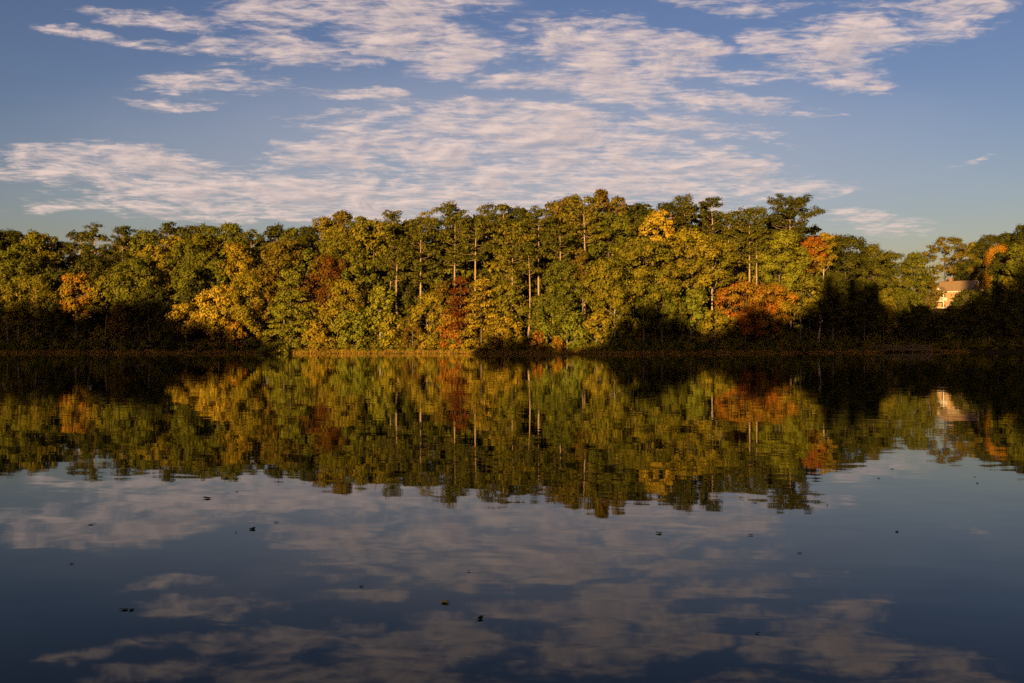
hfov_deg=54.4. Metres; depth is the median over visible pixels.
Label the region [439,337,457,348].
shrub
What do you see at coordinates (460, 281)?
layered tree
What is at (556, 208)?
broadleaf tree
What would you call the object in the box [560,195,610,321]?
pine tree
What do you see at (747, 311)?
sparse tree
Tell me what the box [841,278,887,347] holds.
broadleaf tree
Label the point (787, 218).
pine tree
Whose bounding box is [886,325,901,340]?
shrub
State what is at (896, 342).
shrub
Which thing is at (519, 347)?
shrub
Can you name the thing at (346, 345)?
shrub
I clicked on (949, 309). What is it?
broadleaf tree
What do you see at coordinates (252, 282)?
broadleaf tree
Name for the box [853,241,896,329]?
broadleaf tree
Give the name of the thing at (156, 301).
broadleaf tree
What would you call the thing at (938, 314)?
broadleaf tree
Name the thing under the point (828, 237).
leaning tree
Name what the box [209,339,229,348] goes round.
shrub
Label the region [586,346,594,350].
shrub
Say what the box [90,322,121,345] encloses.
shrub
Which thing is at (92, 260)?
broadleaf tree
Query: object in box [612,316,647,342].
shrub
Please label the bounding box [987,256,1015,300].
broadleaf tree
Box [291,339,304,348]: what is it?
shrub
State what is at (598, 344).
shrub
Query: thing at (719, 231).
pine tree
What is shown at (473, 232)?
broadleaf tree
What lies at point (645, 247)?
broadleaf tree
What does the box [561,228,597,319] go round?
broadleaf tree
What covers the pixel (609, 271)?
broadleaf tree
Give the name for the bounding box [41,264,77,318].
broadleaf tree
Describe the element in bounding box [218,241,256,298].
broadleaf tree
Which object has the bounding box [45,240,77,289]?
broadleaf tree
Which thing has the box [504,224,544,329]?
broadleaf tree
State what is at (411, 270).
pine tree
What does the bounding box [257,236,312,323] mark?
broadleaf tree
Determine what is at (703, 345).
shrub
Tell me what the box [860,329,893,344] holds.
shrub
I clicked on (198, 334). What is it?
shrub
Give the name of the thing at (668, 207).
pine tree
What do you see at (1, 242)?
broadleaf tree
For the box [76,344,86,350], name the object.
shrub
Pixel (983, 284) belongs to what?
arching tree
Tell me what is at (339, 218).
broadleaf tree
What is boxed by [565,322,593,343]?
shrub
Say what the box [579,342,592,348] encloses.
shrub
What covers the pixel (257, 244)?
pine tree
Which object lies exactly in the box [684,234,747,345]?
sparse tree
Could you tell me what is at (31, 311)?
broadleaf tree
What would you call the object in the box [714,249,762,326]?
broadleaf tree
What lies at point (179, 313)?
broadleaf tree
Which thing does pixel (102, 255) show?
broadleaf tree
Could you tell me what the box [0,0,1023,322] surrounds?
sky
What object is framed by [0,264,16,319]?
pine tree
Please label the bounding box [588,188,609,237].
sparse tree
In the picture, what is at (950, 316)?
tree
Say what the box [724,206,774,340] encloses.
pine tree
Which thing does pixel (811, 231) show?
pine tree
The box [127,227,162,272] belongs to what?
broadleaf tree
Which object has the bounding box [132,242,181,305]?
broadleaf tree
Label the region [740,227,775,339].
pine tree
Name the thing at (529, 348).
shrub
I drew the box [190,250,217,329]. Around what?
broadleaf tree
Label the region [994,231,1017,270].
broadleaf tree
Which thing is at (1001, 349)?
ground
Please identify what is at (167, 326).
tree
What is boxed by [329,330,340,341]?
shrub
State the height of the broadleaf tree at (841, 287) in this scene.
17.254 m
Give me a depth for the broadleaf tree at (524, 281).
201.19 m
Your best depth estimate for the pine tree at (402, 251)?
196.37 m
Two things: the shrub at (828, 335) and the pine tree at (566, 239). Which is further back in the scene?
the shrub at (828, 335)
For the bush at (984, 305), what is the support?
on the ground at (1001, 349)
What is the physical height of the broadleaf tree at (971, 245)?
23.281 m
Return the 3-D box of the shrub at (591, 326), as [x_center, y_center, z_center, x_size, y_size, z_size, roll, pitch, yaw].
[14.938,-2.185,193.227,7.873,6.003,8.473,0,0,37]
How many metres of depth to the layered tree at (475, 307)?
187.88 m
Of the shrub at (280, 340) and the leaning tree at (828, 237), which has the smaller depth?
the shrub at (280, 340)
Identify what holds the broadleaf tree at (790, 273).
on the ground at (1001, 349)
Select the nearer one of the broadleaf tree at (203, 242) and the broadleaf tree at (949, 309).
the broadleaf tree at (203, 242)
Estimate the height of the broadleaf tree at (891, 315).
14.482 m
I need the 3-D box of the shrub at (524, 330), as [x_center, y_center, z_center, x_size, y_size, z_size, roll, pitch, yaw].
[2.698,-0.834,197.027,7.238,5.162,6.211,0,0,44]
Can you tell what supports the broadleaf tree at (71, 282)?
on the ground at (1001, 349)
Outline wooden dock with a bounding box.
[879,344,932,351]
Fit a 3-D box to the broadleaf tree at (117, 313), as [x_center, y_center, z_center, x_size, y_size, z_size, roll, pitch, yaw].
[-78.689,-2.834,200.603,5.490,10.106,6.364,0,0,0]
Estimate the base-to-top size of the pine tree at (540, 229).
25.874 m
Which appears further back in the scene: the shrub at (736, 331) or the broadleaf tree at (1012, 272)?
the broadleaf tree at (1012, 272)
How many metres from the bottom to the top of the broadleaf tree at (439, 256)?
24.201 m
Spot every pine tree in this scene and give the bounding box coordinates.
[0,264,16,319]
[59,230,96,316]
[61,295,91,324]
[77,222,111,319]
[83,288,111,322]
[103,225,136,269]
[149,270,177,323]
[152,221,180,255]
[234,228,266,266]
[237,262,261,319]
[249,241,264,318]
[371,248,395,312]
[374,251,407,312]
[381,209,407,311]
[382,238,414,330]
[391,244,418,315]
[394,218,441,334]
[410,209,442,326]
[430,214,472,308]
[432,200,467,293]
[434,259,467,317]
[450,213,501,337]
[471,237,507,319]
[472,202,499,324]
[483,221,540,332]
[489,203,518,278]
[508,241,549,346]
[521,205,557,301]
[525,241,558,316]
[534,218,555,293]
[541,223,583,326]
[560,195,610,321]
[655,197,689,322]
[670,193,697,320]
[673,213,701,285]
[687,204,720,292]
[698,196,725,321]
[702,250,736,314]
[706,219,727,306]
[707,211,746,325]
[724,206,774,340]
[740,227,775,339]
[761,217,782,327]
[762,193,826,328]
[769,229,798,326]
[771,213,797,262]
[801,224,822,329]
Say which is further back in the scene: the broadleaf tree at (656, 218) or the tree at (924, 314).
the tree at (924, 314)
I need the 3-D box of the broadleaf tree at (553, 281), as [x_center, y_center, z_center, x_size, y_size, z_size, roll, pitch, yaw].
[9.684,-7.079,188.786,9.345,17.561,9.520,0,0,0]
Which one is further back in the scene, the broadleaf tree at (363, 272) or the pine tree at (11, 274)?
the pine tree at (11, 274)
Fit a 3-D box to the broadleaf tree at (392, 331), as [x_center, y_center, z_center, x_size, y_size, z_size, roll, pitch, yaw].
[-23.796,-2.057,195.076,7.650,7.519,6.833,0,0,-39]
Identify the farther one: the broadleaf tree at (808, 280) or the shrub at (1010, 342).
the shrub at (1010, 342)
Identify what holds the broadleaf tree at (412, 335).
on the ground at (1001, 349)
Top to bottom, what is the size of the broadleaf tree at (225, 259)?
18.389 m
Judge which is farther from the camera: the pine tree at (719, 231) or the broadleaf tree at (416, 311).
the pine tree at (719, 231)
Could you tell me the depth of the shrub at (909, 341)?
230.25 m
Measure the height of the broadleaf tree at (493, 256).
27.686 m
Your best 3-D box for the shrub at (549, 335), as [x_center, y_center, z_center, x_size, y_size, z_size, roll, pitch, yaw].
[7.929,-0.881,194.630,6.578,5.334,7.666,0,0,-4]
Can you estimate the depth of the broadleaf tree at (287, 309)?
211.39 m
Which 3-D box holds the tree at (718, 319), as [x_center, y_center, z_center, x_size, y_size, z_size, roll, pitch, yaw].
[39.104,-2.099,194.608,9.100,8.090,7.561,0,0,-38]
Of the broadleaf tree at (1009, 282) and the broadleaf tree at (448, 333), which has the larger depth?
the broadleaf tree at (1009, 282)
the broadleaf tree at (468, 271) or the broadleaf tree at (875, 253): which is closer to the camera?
the broadleaf tree at (468, 271)
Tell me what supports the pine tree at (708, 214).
on the ground at (1001, 349)
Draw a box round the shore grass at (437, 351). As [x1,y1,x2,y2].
[0,348,969,353]
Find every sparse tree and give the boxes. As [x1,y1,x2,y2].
[296,253,349,336]
[569,247,588,338]
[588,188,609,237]
[608,195,634,309]
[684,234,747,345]
[708,279,782,347]
[795,235,828,346]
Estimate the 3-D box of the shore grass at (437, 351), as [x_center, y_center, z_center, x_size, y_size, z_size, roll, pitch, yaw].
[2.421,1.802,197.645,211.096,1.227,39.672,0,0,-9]
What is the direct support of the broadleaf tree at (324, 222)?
on the ground at (1001, 349)
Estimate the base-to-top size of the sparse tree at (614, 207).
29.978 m
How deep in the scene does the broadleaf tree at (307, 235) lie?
211.89 m
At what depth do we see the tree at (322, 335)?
192.69 m
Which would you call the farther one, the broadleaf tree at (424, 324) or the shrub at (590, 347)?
the broadleaf tree at (424, 324)
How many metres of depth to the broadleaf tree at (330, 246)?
203.47 m
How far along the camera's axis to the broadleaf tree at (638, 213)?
202.00 m
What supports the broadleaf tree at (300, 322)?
on the ground at (1001, 349)
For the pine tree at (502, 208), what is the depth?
204.85 m
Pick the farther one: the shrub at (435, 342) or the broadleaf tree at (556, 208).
the broadleaf tree at (556, 208)
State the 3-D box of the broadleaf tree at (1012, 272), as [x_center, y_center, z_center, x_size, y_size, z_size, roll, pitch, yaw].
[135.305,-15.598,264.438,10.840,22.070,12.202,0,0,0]
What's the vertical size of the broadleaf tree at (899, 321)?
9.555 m
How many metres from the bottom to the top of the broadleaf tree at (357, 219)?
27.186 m
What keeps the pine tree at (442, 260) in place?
on the ground at (1001, 349)
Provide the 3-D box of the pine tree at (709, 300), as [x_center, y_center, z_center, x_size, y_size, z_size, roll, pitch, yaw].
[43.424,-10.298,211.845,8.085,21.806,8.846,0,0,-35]
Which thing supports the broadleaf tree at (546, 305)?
on the ground at (1001, 349)
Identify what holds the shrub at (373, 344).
on the ground at (1001, 349)
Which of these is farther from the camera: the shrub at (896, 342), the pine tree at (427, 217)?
the shrub at (896, 342)
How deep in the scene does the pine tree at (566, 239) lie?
188.57 m
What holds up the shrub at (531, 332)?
on the ground at (1001, 349)
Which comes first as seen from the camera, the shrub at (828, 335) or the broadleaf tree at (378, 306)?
the broadleaf tree at (378, 306)
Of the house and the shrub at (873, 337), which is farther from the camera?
the house
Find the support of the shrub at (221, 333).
on the ground at (1001, 349)
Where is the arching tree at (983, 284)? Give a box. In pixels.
[978,242,1014,315]
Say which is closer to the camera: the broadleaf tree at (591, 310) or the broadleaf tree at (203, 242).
the broadleaf tree at (591, 310)
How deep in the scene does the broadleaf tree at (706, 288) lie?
207.83 m
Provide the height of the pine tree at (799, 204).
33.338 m
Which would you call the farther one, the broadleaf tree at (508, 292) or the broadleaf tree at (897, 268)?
the broadleaf tree at (897, 268)
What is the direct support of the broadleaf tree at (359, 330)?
on the ground at (1001, 349)
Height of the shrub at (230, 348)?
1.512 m
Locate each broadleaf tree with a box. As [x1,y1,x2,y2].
[0,228,25,321]
[0,233,10,293]
[0,242,46,341]
[0,283,34,345]
[8,262,51,329]
[8,274,67,340]
[9,229,62,323]
[23,248,60,328]
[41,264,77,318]
[41,302,67,343]
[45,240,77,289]
[56,272,101,344]
[70,253,115,320]
[82,275,124,340]
[99,244,123,324]
[100,273,142,326]
[102,254,169,342]
[104,234,140,320]
[106,302,134,348]
[118,265,159,336]
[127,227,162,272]
[128,285,171,348]
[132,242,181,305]
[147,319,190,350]
[157,234,190,309]
[161,269,180,320]
[161,302,207,346]
[164,241,203,282]
[168,264,209,338]
[171,225,192,253]
[178,285,210,340]
[180,225,205,253]
[180,233,220,267]
[184,283,247,345]
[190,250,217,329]
[197,223,226,267]
[204,257,231,325]
[208,221,249,317]
[212,257,252,329]
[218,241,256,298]
[226,272,273,339]
[226,321,247,349]
[241,263,284,336]
[256,221,283,266]
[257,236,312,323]
[271,262,310,328]
[276,226,299,304]
[288,225,322,275]
[289,247,322,317]
[291,272,336,320]
[291,299,331,339]
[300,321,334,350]
[309,216,338,258]
[312,225,365,279]
[315,279,367,337]
[325,209,355,254]
[329,308,376,351]
[337,256,387,308]
[345,215,375,253]
[349,218,396,323]
[355,230,394,314]
[362,285,396,347]
[367,220,411,304]
[369,313,407,347]
[387,272,425,326]
[398,219,423,311]
[400,315,423,348]
[407,291,449,344]
[408,263,449,328]
[415,231,455,286]
[416,262,459,342]
[424,280,455,336]
[434,311,468,350]
[449,231,491,324]
[466,211,488,315]
[480,314,524,349]
[483,213,523,326]
[483,229,540,328]
[484,282,528,328]
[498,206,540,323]
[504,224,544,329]
[522,294,575,347]
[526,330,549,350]
[539,258,587,347]
[539,309,594,348]
[541,244,580,327]
[542,200,572,258]
[550,336,565,351]
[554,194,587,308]
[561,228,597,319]
[576,236,628,318]
[579,211,637,315]
[580,256,625,346]
[583,311,616,349]
[590,281,635,348]
[595,236,687,341]
[613,237,650,325]
[618,202,662,321]
[628,254,659,321]
[632,280,690,341]
[638,209,675,338]
[646,235,685,326]
[654,227,724,340]
[669,286,714,340]
[682,237,707,321]
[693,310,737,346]
[694,222,721,324]
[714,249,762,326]
[718,219,757,325]
[738,244,779,329]
[746,281,799,340]
[748,228,813,328]
[783,245,822,331]
[783,270,829,337]
[801,261,841,336]
[803,272,863,341]
[816,233,877,324]
[830,264,862,334]
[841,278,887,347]
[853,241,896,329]
[867,250,915,325]
[869,289,900,343]
[886,285,915,331]
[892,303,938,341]
[895,304,908,334]
[900,251,938,312]
[912,236,979,299]
[915,275,944,308]
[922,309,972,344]
[931,310,942,321]
[943,305,963,314]
[946,259,983,281]
[948,289,991,323]
[951,240,989,281]
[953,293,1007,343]
[969,234,1001,278]
[977,286,1000,308]
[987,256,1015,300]
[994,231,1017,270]
[994,242,1023,293]
[1001,276,1017,291]
[1005,223,1023,286]
[1014,228,1023,282]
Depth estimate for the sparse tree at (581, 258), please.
187.31 m
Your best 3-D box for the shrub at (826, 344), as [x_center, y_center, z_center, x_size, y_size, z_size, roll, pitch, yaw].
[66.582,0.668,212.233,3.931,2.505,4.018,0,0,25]
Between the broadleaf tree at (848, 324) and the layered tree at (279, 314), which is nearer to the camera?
the layered tree at (279, 314)
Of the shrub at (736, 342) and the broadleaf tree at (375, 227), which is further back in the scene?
the broadleaf tree at (375, 227)
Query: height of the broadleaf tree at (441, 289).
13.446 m
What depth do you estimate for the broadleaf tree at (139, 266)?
203.26 m
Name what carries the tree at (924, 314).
on the ground at (1001, 349)
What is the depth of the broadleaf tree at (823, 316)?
225.21 m
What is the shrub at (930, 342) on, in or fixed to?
on the ground at (1001, 349)
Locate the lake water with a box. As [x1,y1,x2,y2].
[0,352,1023,682]
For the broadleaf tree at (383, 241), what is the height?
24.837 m
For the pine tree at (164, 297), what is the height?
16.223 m
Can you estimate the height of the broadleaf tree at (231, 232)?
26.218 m
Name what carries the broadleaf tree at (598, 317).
on the ground at (1001, 349)
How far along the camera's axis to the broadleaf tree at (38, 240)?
221.88 m
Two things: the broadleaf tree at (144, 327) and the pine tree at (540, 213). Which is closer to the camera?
the pine tree at (540, 213)
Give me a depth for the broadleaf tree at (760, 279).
211.76 m
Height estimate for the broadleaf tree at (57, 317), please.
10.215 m
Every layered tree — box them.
[255,268,321,353]
[441,276,476,344]
[454,278,509,353]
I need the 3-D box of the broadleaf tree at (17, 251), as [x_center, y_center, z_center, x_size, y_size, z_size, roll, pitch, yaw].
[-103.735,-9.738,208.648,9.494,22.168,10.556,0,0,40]
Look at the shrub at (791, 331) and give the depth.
213.76 m
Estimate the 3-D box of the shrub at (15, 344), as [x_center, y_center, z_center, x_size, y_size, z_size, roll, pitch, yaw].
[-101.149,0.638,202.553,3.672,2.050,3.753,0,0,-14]
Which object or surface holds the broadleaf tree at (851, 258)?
on the ground at (1001, 349)
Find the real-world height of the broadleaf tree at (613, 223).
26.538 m
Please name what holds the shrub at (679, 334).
on the ground at (1001, 349)
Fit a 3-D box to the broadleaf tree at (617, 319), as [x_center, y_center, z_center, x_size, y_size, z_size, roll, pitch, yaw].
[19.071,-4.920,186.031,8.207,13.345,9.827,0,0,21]
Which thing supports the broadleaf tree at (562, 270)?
on the ground at (1001, 349)
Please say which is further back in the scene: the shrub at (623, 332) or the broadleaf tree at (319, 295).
the broadleaf tree at (319, 295)
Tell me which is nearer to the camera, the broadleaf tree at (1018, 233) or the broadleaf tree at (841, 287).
the broadleaf tree at (841, 287)
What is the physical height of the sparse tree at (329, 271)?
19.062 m
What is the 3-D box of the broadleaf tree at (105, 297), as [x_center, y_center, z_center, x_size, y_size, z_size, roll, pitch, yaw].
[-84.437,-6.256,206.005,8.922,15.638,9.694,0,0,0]
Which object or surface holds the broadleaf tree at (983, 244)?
on the ground at (1001, 349)
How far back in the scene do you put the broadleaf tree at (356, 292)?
194.31 m
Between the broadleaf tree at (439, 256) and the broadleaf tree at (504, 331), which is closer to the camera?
the broadleaf tree at (504, 331)
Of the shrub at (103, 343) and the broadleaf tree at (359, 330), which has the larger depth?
the shrub at (103, 343)
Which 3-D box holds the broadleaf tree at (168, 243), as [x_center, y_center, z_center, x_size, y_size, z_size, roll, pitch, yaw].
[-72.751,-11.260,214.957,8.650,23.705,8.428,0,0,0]
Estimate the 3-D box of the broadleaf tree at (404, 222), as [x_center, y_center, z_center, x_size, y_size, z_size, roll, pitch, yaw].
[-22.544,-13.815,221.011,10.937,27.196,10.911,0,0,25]
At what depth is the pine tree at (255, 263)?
212.06 m
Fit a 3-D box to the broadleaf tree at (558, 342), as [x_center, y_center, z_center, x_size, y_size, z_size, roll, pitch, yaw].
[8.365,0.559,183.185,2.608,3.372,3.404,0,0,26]
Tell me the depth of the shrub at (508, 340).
189.25 m
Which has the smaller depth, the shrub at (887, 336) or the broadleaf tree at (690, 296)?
the broadleaf tree at (690, 296)
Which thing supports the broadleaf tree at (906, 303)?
on the ground at (1001, 349)
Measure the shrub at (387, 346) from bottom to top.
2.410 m
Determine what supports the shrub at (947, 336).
on the ground at (1001, 349)
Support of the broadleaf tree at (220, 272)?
on the ground at (1001, 349)
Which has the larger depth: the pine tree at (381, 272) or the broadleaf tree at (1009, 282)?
the broadleaf tree at (1009, 282)
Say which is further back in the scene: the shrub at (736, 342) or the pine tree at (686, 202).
the pine tree at (686, 202)
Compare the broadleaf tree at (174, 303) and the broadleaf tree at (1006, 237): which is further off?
the broadleaf tree at (1006, 237)
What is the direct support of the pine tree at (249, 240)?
on the ground at (1001, 349)
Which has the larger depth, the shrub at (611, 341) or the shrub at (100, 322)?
the shrub at (100, 322)
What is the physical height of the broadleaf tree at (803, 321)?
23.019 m
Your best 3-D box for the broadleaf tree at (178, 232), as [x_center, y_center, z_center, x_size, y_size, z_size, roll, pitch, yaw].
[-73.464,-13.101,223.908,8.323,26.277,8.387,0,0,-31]
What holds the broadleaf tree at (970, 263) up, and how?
on the ground at (1001, 349)
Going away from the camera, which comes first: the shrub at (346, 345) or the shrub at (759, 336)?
the shrub at (346, 345)
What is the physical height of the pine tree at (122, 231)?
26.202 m
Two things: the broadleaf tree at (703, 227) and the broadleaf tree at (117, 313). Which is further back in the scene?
the broadleaf tree at (703, 227)
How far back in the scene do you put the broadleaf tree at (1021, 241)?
289.49 m
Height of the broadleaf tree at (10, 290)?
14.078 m
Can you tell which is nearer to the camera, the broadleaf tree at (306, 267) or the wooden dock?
the broadleaf tree at (306, 267)
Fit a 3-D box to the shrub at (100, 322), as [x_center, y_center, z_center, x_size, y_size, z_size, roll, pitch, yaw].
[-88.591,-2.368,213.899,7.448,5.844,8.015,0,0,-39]
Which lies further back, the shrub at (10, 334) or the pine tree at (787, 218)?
the pine tree at (787, 218)
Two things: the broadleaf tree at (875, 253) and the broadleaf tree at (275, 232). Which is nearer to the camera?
the broadleaf tree at (275, 232)
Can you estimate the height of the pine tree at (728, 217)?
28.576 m
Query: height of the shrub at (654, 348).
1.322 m
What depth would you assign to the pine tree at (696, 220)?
217.97 m
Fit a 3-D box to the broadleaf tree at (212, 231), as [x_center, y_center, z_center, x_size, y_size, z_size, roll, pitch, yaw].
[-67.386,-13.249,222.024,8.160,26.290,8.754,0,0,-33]
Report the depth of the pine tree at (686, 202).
207.62 m
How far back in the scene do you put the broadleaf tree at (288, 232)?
215.72 m
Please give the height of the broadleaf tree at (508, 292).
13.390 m
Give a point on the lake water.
(544, 498)
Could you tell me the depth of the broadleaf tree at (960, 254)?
310.50 m
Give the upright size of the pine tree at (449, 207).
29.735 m
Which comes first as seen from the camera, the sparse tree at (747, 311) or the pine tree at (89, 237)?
the sparse tree at (747, 311)
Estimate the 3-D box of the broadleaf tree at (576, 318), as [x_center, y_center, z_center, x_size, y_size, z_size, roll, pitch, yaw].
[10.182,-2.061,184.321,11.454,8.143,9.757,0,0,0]
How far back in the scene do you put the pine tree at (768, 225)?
223.94 m
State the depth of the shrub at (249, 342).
197.01 m
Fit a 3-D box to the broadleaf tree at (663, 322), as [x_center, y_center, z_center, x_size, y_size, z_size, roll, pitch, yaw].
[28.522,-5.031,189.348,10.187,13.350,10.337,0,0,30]
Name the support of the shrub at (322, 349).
on the ground at (1001, 349)
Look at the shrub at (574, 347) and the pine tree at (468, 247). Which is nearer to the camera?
the shrub at (574, 347)
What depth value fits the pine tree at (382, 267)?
199.91 m
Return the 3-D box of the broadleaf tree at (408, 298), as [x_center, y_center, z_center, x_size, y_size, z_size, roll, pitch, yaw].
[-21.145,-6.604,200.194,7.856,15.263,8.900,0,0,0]
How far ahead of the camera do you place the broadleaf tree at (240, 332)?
195.93 m
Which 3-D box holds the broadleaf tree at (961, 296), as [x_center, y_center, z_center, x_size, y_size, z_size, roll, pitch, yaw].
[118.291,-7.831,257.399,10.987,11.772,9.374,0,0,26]
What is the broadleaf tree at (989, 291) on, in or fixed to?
on the ground at (1001, 349)
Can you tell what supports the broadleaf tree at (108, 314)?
on the ground at (1001, 349)
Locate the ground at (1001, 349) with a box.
[0,308,1023,353]
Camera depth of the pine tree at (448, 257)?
197.24 m
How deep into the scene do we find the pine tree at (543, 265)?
199.72 m
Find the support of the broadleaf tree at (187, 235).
on the ground at (1001, 349)
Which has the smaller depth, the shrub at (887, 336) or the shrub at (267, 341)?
the shrub at (267, 341)
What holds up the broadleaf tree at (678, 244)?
on the ground at (1001, 349)
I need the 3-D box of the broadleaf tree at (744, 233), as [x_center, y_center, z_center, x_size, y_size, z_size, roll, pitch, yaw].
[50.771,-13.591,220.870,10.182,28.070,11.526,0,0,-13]
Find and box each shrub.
[0,323,21,341]
[5,340,23,348]
[62,318,105,341]
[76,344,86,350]
[81,317,110,339]
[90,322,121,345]
[91,339,109,348]
[117,336,139,348]
[145,326,176,342]
[196,325,224,345]
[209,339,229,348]
[213,327,226,338]
[222,335,246,349]
[227,346,235,351]
[240,337,262,348]
[255,324,279,342]
[258,335,277,349]
[273,338,290,348]
[278,327,300,341]
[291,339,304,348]
[316,335,337,348]
[319,347,329,352]
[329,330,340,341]
[336,325,374,341]
[340,339,355,348]
[363,339,380,348]
[377,337,393,347]
[392,340,398,346]
[418,339,435,348]
[427,337,443,348]
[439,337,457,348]
[482,337,502,349]
[498,334,517,349]
[511,335,530,348]
[512,345,522,351]
[520,324,533,339]
[525,329,549,339]
[527,345,537,351]
[547,331,555,342]
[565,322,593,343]
[565,341,581,349]
[572,315,600,343]
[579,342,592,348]
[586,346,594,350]
[590,339,604,348]
[601,322,635,343]
[602,344,614,352]
[603,335,621,347]
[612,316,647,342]
[615,346,625,351]
[648,345,658,351]
[667,326,692,341]
[676,327,699,340]
[695,342,711,348]
[723,322,747,344]
[724,333,745,349]
[747,327,773,346]
[782,326,797,338]
[810,329,829,341]
[814,329,838,341]
[820,340,833,349]
[843,342,858,349]
[848,324,883,347]
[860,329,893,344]
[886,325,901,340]
[886,338,905,348]
[901,337,921,348]
[919,340,938,349]
[932,326,966,343]
[947,344,954,349]
[971,335,995,346]
[1005,335,1023,346]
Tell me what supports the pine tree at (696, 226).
on the ground at (1001, 349)
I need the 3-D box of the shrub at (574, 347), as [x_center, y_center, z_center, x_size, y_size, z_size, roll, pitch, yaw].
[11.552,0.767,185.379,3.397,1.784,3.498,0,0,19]
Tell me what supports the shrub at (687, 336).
on the ground at (1001, 349)
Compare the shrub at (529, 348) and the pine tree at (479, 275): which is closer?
the shrub at (529, 348)
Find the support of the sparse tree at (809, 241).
on the ground at (1001, 349)
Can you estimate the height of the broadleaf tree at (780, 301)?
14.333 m
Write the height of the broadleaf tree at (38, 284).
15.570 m
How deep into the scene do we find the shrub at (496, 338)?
189.39 m
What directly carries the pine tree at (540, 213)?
on the ground at (1001, 349)
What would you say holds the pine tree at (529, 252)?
on the ground at (1001, 349)
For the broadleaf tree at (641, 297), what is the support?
on the ground at (1001, 349)
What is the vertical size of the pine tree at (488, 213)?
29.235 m
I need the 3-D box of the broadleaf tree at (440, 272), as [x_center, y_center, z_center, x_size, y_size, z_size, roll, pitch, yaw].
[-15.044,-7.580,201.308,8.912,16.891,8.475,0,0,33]
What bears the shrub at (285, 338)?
on the ground at (1001, 349)
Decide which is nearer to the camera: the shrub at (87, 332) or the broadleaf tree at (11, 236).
the shrub at (87, 332)
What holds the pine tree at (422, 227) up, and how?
on the ground at (1001, 349)
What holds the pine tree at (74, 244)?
on the ground at (1001, 349)
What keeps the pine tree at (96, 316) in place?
on the ground at (1001, 349)
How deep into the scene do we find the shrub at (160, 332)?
206.22 m
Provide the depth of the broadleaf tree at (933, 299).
293.29 m
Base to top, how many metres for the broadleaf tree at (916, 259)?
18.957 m
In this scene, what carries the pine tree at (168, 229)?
on the ground at (1001, 349)
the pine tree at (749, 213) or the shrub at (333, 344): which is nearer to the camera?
the shrub at (333, 344)
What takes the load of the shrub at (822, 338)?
on the ground at (1001, 349)
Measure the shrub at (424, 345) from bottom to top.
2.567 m
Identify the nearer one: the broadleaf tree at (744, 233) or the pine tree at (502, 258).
the pine tree at (502, 258)
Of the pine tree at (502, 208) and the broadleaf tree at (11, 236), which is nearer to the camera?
the pine tree at (502, 208)
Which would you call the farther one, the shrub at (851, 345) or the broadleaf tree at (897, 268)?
the broadleaf tree at (897, 268)
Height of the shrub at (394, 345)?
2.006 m
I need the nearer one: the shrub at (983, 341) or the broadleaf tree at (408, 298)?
the broadleaf tree at (408, 298)
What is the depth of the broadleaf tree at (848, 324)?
233.24 m
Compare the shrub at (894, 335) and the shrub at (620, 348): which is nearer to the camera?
the shrub at (620, 348)
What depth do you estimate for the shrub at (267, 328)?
205.52 m
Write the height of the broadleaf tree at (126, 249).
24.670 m
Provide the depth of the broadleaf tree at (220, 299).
196.45 m
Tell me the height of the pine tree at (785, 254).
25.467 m
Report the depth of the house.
294.98 m
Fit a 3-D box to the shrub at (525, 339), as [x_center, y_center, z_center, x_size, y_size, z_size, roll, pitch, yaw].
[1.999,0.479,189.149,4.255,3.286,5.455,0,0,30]
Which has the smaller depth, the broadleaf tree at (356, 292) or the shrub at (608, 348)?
the shrub at (608, 348)
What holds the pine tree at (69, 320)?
on the ground at (1001, 349)
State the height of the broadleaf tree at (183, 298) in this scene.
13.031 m
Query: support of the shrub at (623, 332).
on the ground at (1001, 349)
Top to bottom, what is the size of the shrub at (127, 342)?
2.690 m
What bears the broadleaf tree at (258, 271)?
on the ground at (1001, 349)
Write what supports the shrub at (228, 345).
on the ground at (1001, 349)
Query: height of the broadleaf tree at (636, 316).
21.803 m
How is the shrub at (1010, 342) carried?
on the ground at (1001, 349)
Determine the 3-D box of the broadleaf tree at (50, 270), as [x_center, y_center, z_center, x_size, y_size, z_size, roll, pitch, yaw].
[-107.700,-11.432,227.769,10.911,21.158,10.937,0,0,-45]
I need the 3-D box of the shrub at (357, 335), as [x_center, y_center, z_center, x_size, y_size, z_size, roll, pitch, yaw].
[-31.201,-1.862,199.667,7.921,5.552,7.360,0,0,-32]
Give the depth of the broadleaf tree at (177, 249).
207.98 m
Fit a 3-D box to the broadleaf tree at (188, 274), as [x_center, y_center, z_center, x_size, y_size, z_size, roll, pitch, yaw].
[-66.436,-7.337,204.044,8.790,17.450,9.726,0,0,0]
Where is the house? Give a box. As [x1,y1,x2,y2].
[930,278,982,307]
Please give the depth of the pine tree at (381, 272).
208.87 m
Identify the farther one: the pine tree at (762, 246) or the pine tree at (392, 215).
the pine tree at (392, 215)
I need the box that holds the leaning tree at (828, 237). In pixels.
[813,232,838,341]
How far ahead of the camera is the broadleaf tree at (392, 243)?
217.15 m
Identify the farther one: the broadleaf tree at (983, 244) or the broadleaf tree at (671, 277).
the broadleaf tree at (983, 244)
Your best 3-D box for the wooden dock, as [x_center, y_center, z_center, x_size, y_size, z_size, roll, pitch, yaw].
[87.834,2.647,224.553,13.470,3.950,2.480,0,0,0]

